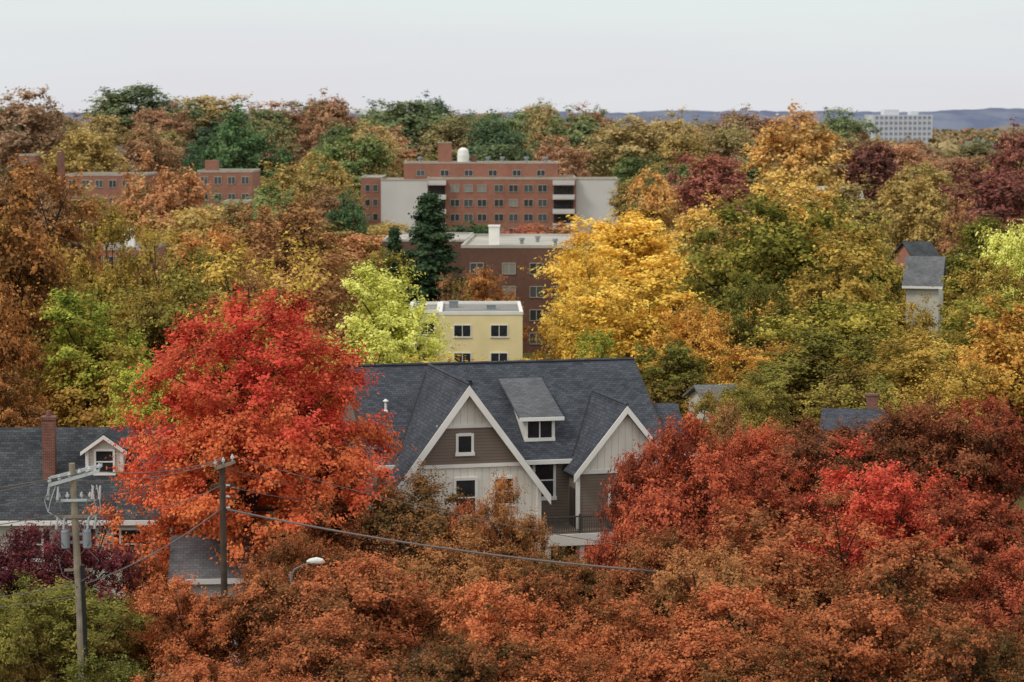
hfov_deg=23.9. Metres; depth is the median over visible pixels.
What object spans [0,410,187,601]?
dormered house
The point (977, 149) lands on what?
broadleaf tree
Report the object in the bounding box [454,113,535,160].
broadleaf tree
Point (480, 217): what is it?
window
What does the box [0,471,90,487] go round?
overhead wire
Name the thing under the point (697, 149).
broadleaf tree
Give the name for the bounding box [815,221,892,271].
broadleaf tree
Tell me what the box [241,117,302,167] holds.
broadleaf tree
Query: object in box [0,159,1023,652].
ground
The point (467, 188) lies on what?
window
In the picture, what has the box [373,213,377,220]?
window
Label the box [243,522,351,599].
street tree
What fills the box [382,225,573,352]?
brick office block
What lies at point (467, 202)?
window
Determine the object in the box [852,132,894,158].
broadleaf tree
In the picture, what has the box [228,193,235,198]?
window
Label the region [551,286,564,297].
window
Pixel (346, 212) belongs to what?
broadleaf tree
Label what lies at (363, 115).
broadleaf tree
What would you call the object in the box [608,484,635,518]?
window
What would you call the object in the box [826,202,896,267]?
broadleaf tree
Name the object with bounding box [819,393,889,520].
house
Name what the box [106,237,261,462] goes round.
broadleaf tree
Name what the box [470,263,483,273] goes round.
window
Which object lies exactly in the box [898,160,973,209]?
broadleaf tree
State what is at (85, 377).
broadleaf tree
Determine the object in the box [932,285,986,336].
broadleaf tree
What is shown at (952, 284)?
broadleaf tree
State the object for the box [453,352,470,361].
window
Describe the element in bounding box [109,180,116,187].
window
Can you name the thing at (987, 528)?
street tree
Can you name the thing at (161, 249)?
brick apartment block
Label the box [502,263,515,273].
window
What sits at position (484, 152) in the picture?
broadleaf tree
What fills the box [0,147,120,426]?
broadleaf tree
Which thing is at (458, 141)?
broadleaf tree
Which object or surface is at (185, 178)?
broadleaf tree
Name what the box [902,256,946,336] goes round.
house
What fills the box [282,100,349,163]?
broadleaf tree
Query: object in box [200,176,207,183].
window
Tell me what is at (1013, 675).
street tree
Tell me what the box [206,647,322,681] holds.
street tree
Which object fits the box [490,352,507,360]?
window
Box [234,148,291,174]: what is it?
broadleaf tree
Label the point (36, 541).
window
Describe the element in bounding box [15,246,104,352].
broadleaf tree
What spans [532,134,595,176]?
broadleaf tree
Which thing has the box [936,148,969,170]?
broadleaf tree
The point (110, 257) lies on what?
window
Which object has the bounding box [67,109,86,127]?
broadleaf tree
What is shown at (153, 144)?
broadleaf tree
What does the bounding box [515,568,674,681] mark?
street tree
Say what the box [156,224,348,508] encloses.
broadleaf tree
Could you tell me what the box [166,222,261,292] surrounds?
broadleaf tree
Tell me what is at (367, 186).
window
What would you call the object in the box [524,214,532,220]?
window
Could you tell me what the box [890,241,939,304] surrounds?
house
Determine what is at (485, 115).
broadleaf tree
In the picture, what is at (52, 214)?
broadleaf tree
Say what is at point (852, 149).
broadleaf tree
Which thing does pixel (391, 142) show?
broadleaf tree
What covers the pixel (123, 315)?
broadleaf tree
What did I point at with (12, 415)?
broadleaf tree
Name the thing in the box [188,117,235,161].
broadleaf tree
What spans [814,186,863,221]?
house
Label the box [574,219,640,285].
broadleaf tree
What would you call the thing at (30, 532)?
street tree
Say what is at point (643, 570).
overhead wire
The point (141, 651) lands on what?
street tree
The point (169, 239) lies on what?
broadleaf tree
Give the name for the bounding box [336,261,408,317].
broadleaf tree
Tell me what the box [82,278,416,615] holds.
maple tree
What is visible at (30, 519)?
overhead wire
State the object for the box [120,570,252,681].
street tree
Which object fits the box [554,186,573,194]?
balcony door
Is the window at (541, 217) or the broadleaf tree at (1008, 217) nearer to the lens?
the broadleaf tree at (1008, 217)
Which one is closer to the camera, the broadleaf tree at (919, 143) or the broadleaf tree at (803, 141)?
the broadleaf tree at (803, 141)
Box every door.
[429,186,444,194]
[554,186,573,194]
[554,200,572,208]
[554,214,572,222]
[569,486,574,526]
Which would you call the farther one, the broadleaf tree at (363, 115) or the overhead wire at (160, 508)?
the broadleaf tree at (363, 115)
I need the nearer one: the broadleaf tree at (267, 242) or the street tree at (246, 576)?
the street tree at (246, 576)
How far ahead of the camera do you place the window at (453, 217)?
499.73 m
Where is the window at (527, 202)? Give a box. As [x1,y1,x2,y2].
[524,199,532,206]
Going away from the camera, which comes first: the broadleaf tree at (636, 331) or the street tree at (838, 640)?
the street tree at (838, 640)
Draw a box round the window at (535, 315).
[530,309,542,320]
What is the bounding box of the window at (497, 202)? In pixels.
[494,199,503,206]
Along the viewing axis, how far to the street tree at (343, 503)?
123.22 m
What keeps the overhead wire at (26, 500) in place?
attached to the utility pole at (79, 569)
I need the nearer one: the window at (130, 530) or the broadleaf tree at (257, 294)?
the window at (130, 530)
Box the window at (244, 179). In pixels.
[241,176,248,183]
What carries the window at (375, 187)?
in the apartment block at (506, 195)
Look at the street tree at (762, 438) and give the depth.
137.82 m
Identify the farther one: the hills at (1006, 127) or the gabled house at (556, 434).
the hills at (1006, 127)
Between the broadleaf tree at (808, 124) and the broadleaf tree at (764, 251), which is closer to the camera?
the broadleaf tree at (764, 251)
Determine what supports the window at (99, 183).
in the brick apartment block at (110, 183)
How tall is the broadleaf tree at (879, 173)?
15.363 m
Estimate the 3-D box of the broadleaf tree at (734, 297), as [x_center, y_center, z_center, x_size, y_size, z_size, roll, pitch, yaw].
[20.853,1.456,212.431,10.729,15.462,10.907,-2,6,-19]
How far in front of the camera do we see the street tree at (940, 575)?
103.49 m
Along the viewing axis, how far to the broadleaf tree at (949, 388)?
166.32 m
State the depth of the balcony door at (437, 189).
499.24 m
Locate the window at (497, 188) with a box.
[494,185,503,191]
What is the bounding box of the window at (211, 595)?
[207,594,231,619]
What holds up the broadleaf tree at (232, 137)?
on the ground
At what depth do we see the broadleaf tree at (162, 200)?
368.21 m
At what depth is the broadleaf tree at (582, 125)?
615.36 m
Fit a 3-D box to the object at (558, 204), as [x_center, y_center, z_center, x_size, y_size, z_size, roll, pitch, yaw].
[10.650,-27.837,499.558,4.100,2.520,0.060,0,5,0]
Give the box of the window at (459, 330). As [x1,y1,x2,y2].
[453,324,471,337]
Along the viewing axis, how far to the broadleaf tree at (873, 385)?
160.59 m
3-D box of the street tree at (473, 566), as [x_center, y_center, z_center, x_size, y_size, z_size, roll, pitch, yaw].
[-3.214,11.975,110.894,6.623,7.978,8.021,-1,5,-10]
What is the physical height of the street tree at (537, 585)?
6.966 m
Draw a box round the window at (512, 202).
[509,199,517,206]
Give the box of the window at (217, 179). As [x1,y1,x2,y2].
[214,176,221,183]
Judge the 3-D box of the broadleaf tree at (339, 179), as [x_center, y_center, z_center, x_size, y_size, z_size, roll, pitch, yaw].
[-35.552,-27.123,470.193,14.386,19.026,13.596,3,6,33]
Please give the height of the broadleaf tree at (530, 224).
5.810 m
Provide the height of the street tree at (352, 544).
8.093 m
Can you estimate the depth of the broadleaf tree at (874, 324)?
199.19 m
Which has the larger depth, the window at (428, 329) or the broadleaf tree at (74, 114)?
the broadleaf tree at (74, 114)
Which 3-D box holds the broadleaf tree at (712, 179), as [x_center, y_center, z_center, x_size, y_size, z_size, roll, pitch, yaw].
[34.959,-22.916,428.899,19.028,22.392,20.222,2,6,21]
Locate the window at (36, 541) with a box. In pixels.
[20,528,44,561]
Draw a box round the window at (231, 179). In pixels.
[228,176,234,183]
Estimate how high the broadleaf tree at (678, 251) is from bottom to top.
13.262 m
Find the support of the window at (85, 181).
in the brick apartment block at (110, 183)
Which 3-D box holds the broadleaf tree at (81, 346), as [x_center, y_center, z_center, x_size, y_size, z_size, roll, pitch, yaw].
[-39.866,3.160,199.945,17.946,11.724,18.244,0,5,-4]
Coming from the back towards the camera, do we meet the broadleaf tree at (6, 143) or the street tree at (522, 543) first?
the broadleaf tree at (6, 143)
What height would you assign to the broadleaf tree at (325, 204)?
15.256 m
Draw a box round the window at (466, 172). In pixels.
[464,170,472,175]
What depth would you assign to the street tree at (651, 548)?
106.73 m
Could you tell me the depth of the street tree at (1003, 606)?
102.03 m
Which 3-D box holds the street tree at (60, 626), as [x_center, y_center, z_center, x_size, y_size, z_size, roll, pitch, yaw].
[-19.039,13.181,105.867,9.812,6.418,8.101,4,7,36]
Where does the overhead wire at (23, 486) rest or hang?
attached to the utility pole at (79, 569)
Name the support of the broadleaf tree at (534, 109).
on the ground
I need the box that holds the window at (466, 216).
[464,214,472,220]
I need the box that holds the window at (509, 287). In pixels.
[502,286,515,297]
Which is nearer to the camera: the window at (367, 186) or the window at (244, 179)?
the window at (244, 179)
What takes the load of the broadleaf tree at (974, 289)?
on the ground
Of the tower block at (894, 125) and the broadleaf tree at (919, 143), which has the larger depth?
the tower block at (894, 125)
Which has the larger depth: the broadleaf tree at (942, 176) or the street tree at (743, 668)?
the broadleaf tree at (942, 176)
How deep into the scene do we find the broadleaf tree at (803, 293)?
216.49 m
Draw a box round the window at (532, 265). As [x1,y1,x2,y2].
[530,263,542,273]
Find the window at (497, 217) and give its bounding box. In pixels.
[494,214,503,220]
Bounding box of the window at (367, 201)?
[365,199,369,205]
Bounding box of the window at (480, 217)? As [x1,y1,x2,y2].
[477,214,486,220]
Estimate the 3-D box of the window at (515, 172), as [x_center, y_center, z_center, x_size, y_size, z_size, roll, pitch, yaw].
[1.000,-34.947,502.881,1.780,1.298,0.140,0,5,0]
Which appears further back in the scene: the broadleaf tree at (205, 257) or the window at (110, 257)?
the window at (110, 257)
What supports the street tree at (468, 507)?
on the ground
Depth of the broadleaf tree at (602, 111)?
722.50 m
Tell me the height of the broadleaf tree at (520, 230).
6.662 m
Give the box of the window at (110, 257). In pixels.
[103,256,113,264]
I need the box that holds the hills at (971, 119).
[48,108,1023,129]
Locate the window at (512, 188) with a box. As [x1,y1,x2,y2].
[509,185,517,191]
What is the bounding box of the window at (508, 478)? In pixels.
[493,476,515,506]
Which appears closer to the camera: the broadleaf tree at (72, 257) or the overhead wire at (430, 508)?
the overhead wire at (430, 508)
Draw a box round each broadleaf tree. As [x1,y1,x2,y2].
[0,84,94,179]
[0,124,19,173]
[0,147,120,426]
[0,150,49,232]
[0,269,47,426]
[0,364,59,426]
[1,282,183,426]
[2,225,83,300]
[13,102,71,147]
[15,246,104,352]
[21,309,107,424]
[22,179,98,269]
[27,117,102,186]
[36,124,134,195]
[58,198,165,373]
[59,181,133,257]
[65,116,91,131]
[65,247,85,285]
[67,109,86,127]
[69,112,134,169]
[78,80,213,160]
[84,257,169,376]
[90,97,140,161]
[93,283,236,402]
[96,359,198,477]
[97,217,204,329]
[100,183,155,238]
[102,280,215,414]
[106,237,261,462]
[111,146,221,256]
[113,164,158,222]
[114,125,184,189]
[118,97,198,167]
[127,120,186,179]
[140,200,251,279]
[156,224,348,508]
[158,191,197,228]
[163,166,197,198]
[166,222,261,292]
[167,235,248,304]
[168,91,260,154]
[169,129,220,174]
[182,147,222,191]
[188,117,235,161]
[188,188,278,257]
[191,100,296,205]
[205,202,258,256]
[206,100,315,164]
[206,253,296,400]
[207,191,358,331]
[223,201,313,277]
[224,247,374,368]
[232,278,338,461]
[234,106,298,162]
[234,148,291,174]
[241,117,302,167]
[246,176,300,230]
[258,160,332,227]
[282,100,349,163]
[291,141,348,191]
[293,88,366,161]
[294,164,370,222]
[297,153,367,230]
[298,231,387,276]
[299,181,372,238]
[302,219,374,277]
[304,118,397,219]
[306,119,358,171]
[316,351,485,403]
[320,257,474,392]
[323,184,377,253]
[329,250,365,318]
[335,239,421,348]
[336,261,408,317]
[337,118,410,176]
[349,125,419,176]
[352,108,379,124]
[358,108,417,167]
[358,355,399,363]
[359,98,460,175]
[363,220,411,259]
[365,223,414,235]
[404,107,460,150]
[412,89,462,125]
[415,107,478,160]
[424,148,452,160]
[432,269,478,301]
[449,218,500,233]
[451,278,488,300]
[454,109,478,160]
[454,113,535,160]
[462,106,527,139]
[463,265,535,357]
[468,109,509,128]
[469,141,534,160]
[470,222,494,232]
[475,114,539,159]
[501,225,548,233]
[505,101,564,151]
[513,101,557,150]
[519,96,572,159]
[520,208,698,348]
[521,221,589,247]
[524,222,546,233]
[529,236,637,359]
[530,105,616,176]
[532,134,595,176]
[540,285,623,358]
[546,271,738,396]
[556,100,618,174]
[570,324,640,367]
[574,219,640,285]
[578,113,695,176]
[583,104,622,165]
[586,123,649,176]
[602,149,654,211]
[605,176,648,224]
[616,169,721,241]
[622,166,687,250]
[629,336,718,418]
[630,271,725,341]
[632,152,701,220]
[640,104,711,165]
[642,123,728,185]
[644,127,715,157]
[644,297,738,410]
[657,237,720,277]
[658,190,728,261]
[660,148,761,248]
[664,182,902,325]
[669,246,746,306]
[678,114,719,138]
[682,386,734,505]
[693,114,756,176]
[693,191,764,272]
[695,103,782,184]
[698,269,801,380]
[700,337,826,423]
[701,360,820,440]
[704,184,807,223]
[709,106,744,130]
[710,398,755,493]
[718,287,815,361]
[718,380,787,491]
[720,165,893,279]
[725,155,777,185]
[728,99,856,200]
[735,117,791,166]
[738,288,938,411]
[746,323,920,437]
[752,181,810,206]
[760,212,936,389]
[769,143,848,204]
[783,370,931,492]
[785,119,821,136]
[793,123,848,164]
[800,173,904,259]
[810,233,905,348]
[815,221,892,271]
[817,107,882,149]
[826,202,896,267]
[829,137,869,176]
[829,325,958,425]
[832,130,923,217]
[848,161,916,194]
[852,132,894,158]
[867,160,966,294]
[871,164,950,248]
[873,143,942,174]
[882,340,1022,476]
[884,260,971,336]
[885,290,1023,420]
[888,286,951,371]
[893,132,945,177]
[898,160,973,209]
[927,154,1023,250]
[931,252,1023,378]
[932,149,949,161]
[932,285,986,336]
[933,155,989,198]
[933,245,1019,336]
[933,285,1023,471]
[935,194,984,261]
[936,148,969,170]
[941,214,1023,336]
[945,140,999,189]
[945,253,973,294]
[951,185,1020,254]
[953,218,1023,342]
[961,165,1023,223]
[967,114,1023,230]
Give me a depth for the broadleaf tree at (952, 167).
604.58 m
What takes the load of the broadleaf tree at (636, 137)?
on the ground
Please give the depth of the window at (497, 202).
499.49 m
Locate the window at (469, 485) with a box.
[453,477,477,518]
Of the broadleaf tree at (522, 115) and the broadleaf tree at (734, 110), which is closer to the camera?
the broadleaf tree at (522, 115)
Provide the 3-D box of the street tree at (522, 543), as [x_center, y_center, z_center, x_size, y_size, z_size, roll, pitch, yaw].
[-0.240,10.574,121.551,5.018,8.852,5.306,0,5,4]
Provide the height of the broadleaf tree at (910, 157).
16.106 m
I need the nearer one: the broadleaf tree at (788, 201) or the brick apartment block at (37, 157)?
the broadleaf tree at (788, 201)
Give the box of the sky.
[0,0,1023,114]
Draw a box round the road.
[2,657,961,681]
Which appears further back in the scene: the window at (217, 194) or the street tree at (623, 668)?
the window at (217, 194)
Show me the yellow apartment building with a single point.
(491, 330)
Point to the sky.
(622, 56)
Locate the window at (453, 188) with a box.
[450,185,459,191]
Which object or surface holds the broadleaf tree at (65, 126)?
on the ground
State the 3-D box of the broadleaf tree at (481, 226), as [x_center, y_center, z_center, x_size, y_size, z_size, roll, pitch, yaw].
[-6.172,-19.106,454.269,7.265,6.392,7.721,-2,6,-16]
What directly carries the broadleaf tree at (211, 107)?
on the ground
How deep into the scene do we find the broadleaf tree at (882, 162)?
515.89 m
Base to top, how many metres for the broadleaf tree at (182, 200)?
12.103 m
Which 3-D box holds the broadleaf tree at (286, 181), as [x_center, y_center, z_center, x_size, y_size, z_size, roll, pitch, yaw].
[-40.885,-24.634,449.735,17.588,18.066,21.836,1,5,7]
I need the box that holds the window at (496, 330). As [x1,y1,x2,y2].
[490,324,507,337]
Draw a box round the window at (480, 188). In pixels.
[477,185,486,191]
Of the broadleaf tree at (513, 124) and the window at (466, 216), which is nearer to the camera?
the window at (466, 216)
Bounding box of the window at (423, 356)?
[413,349,434,361]
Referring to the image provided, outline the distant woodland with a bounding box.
[80,116,1023,158]
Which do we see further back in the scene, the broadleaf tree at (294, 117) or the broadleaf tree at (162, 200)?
the broadleaf tree at (294, 117)
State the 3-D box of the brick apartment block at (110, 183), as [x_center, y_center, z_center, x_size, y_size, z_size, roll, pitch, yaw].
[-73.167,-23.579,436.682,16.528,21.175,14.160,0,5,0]
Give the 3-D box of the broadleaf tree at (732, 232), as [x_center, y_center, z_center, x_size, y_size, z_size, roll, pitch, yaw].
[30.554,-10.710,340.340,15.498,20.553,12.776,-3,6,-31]
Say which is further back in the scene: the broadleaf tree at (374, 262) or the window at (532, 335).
the window at (532, 335)
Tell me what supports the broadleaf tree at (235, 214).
on the ground
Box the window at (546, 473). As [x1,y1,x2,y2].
[532,464,556,500]
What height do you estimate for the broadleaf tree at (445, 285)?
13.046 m
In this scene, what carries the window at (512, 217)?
in the apartment block at (506, 195)
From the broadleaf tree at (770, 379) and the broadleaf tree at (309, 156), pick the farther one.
the broadleaf tree at (309, 156)
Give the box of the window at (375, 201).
[373,199,377,205]
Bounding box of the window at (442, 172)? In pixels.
[440,170,448,175]
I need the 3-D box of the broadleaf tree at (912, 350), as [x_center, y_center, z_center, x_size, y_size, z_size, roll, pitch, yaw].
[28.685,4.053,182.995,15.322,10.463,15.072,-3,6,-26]
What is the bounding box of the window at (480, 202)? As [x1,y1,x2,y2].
[477,199,486,206]
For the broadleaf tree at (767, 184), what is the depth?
500.87 m
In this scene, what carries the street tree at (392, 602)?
on the ground
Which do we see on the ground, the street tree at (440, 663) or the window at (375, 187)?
the street tree at (440, 663)
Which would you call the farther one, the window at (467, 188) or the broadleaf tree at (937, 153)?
the broadleaf tree at (937, 153)
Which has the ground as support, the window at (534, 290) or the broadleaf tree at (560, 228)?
the broadleaf tree at (560, 228)
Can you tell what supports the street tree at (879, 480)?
on the ground
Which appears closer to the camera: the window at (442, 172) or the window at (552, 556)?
the window at (552, 556)
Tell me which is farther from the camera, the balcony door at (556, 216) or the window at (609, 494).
the balcony door at (556, 216)
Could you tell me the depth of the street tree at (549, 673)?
91.80 m
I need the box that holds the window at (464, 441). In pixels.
[455,433,474,455]
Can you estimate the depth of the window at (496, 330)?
262.95 m
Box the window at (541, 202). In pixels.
[538,199,546,206]
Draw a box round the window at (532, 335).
[530,333,542,343]
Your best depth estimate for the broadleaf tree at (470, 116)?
802.57 m
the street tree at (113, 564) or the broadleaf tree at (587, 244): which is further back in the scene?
the broadleaf tree at (587, 244)
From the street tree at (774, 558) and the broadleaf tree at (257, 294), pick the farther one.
the broadleaf tree at (257, 294)
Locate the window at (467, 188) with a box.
[464,185,472,191]
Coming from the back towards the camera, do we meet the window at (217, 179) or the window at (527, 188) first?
the window at (527, 188)
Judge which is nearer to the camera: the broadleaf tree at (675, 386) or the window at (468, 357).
the broadleaf tree at (675, 386)
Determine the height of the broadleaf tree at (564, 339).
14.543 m
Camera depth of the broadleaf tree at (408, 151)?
602.39 m
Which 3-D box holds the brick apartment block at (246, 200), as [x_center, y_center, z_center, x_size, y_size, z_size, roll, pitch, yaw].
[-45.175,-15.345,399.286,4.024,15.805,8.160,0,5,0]
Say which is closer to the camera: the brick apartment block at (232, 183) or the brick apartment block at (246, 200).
the brick apartment block at (246, 200)
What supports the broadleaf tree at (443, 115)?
on the ground
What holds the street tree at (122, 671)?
on the ground
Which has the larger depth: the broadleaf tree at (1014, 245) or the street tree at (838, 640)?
the broadleaf tree at (1014, 245)
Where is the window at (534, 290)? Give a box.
[530,286,542,297]
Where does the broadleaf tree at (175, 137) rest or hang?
on the ground
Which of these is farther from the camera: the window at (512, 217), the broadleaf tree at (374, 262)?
the window at (512, 217)
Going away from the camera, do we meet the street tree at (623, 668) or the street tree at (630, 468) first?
the street tree at (623, 668)
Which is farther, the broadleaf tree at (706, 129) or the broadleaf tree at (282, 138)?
the broadleaf tree at (706, 129)
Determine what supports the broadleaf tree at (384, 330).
on the ground
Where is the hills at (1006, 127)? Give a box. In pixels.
[369,119,1023,130]
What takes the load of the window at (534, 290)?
in the brick office block at (509, 255)
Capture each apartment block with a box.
[19,153,42,187]
[57,152,157,256]
[90,242,166,300]
[197,160,260,218]
[223,199,252,225]
[360,142,618,233]
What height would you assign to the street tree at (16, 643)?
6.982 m
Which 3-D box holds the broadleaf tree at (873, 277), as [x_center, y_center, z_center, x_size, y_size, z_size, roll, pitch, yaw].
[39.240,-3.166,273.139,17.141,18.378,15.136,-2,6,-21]
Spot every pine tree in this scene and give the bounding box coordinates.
[382,226,414,332]
[393,191,469,349]
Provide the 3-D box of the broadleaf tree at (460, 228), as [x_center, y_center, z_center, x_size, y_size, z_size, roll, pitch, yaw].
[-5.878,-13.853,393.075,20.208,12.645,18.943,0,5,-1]
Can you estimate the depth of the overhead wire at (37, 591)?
101.02 m
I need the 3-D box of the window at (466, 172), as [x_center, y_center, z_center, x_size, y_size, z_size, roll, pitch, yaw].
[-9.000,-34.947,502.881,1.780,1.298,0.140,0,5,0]
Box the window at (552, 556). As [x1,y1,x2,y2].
[541,538,555,562]
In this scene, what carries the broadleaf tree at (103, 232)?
on the ground
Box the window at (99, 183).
[95,180,102,187]
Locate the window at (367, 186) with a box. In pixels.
[365,184,369,191]
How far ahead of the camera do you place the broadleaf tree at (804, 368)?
175.51 m
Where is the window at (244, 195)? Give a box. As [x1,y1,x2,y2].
[241,193,248,198]
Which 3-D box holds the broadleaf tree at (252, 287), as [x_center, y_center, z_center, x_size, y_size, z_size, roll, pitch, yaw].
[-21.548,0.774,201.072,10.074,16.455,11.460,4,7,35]
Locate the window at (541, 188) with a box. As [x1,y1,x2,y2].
[538,185,546,191]
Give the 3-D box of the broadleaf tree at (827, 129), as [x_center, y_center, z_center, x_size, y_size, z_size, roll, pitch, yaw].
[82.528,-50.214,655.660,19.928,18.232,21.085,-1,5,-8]
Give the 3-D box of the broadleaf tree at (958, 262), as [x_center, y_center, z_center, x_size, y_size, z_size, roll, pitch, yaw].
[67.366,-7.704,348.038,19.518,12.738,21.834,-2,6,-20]
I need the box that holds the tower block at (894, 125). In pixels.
[865,110,932,143]
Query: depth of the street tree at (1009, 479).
141.42 m
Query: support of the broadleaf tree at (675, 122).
on the ground
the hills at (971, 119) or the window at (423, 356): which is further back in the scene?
the hills at (971, 119)
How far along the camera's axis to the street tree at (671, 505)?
120.34 m
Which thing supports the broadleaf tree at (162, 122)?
on the ground
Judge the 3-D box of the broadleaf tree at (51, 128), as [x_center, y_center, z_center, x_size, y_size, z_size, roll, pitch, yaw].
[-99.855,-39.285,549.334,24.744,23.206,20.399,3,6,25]
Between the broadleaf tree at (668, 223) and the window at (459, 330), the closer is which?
the window at (459, 330)
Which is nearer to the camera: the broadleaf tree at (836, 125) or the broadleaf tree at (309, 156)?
the broadleaf tree at (309, 156)
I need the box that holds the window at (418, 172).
[416,170,424,175]
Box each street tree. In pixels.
[0,510,154,662]
[0,515,97,656]
[0,520,70,664]
[0,567,60,681]
[0,575,162,681]
[40,644,174,681]
[99,588,184,680]
[103,548,176,625]
[111,649,258,681]
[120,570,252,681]
[195,563,381,681]
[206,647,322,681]
[211,609,410,681]
[228,535,310,681]
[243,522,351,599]
[276,492,405,623]
[281,385,373,546]
[296,548,499,680]
[319,459,484,628]
[367,625,553,681]
[388,512,521,657]
[428,568,619,681]
[431,495,516,636]
[470,466,555,632]
[487,627,649,681]
[507,546,587,643]
[509,541,631,638]
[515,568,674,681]
[558,636,695,681]
[575,494,647,620]
[586,520,710,641]
[587,443,669,561]
[600,404,765,572]
[601,416,721,616]
[610,575,805,681]
[630,537,820,657]
[685,478,892,674]
[686,615,832,681]
[696,417,826,543]
[701,440,848,572]
[735,579,980,681]
[767,414,913,568]
[789,430,979,596]
[815,525,1023,679]
[832,392,1020,535]
[860,585,1023,681]
[897,473,1023,616]
[925,392,1023,547]
[925,536,1023,670]
[957,604,1023,681]
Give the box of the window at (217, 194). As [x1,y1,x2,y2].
[214,193,221,200]
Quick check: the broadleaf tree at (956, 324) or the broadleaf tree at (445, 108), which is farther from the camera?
the broadleaf tree at (445, 108)
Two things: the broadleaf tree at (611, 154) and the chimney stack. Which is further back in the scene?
the broadleaf tree at (611, 154)
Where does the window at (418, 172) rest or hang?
in the apartment block at (506, 195)
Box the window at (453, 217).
[450,214,459,220]
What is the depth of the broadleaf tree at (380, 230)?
408.65 m
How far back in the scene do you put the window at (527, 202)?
499.49 m
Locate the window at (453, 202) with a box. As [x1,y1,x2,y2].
[450,199,459,206]
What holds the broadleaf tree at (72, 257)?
on the ground
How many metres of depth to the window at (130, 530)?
128.09 m
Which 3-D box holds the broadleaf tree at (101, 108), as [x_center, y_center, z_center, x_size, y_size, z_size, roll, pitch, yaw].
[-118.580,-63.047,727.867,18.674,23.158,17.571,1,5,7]
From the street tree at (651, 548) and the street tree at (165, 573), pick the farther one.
the street tree at (165, 573)
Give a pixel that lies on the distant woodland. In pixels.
(944, 140)
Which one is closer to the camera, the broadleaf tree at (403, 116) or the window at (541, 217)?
the window at (541, 217)
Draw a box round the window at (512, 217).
[509,214,517,220]
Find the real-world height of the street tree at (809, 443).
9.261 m
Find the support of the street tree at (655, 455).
on the ground
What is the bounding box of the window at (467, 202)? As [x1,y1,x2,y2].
[464,199,472,206]
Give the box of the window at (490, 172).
[488,170,496,175]
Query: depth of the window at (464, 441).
130.97 m
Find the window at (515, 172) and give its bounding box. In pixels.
[513,170,520,175]
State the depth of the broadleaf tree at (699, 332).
204.78 m
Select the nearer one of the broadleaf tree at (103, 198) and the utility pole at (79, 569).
the utility pole at (79, 569)
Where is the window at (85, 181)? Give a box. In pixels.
[82,180,89,186]
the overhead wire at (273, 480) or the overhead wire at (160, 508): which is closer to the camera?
the overhead wire at (160, 508)
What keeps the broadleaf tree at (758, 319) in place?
on the ground
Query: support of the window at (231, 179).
in the brick apartment block at (232, 183)
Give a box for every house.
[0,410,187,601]
[115,146,140,168]
[167,534,268,641]
[330,357,697,577]
[682,384,740,459]
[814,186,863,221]
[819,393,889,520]
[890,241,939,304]
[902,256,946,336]
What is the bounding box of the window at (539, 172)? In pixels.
[537,170,544,175]
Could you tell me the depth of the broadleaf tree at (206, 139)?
598.91 m
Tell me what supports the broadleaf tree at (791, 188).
on the ground
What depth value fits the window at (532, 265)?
315.33 m
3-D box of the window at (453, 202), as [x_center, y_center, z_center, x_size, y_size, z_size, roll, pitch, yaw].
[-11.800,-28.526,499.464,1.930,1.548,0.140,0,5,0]
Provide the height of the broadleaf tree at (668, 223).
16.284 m
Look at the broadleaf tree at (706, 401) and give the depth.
158.64 m
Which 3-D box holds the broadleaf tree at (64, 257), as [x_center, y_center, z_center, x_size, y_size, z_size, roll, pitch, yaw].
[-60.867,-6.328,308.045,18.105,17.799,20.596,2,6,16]
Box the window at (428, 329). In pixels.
[420,321,434,334]
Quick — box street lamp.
[290,557,324,582]
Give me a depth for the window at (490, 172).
502.91 m
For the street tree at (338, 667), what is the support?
on the ground
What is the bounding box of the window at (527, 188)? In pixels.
[524,185,532,191]
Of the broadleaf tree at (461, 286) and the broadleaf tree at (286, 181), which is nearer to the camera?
the broadleaf tree at (461, 286)
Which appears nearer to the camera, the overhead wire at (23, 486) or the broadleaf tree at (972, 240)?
the overhead wire at (23, 486)
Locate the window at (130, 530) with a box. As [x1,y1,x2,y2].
[119,527,142,555]
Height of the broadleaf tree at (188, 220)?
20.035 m
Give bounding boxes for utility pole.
[44,463,102,679]
[212,454,235,675]
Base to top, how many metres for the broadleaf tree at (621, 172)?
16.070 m
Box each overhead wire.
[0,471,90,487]
[0,481,46,491]
[0,494,54,505]
[0,513,59,524]
[0,584,75,596]
[0,596,75,607]
[51,464,213,481]
[76,510,218,586]
[97,486,219,516]
[100,459,221,472]
[226,468,375,487]
[227,509,636,570]
[231,487,341,500]
[234,456,711,556]
[637,569,753,575]
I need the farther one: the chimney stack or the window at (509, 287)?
the window at (509, 287)
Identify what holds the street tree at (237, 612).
on the ground
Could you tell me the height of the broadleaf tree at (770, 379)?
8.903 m
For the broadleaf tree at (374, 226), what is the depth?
469.45 m
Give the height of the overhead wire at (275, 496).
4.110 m
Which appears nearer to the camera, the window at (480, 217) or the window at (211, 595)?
the window at (211, 595)
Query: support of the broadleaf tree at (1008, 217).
on the ground
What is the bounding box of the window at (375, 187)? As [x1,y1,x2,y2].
[373,184,377,191]
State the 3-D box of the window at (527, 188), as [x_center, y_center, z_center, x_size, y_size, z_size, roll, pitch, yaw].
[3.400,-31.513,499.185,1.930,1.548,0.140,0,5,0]
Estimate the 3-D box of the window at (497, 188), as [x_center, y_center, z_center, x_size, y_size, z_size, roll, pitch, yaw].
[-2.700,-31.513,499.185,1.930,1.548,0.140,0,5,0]
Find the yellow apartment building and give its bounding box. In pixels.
[409,300,522,361]
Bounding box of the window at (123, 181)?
[122,180,128,187]
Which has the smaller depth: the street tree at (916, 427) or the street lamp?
the street lamp
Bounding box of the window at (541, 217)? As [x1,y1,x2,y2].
[538,214,546,220]

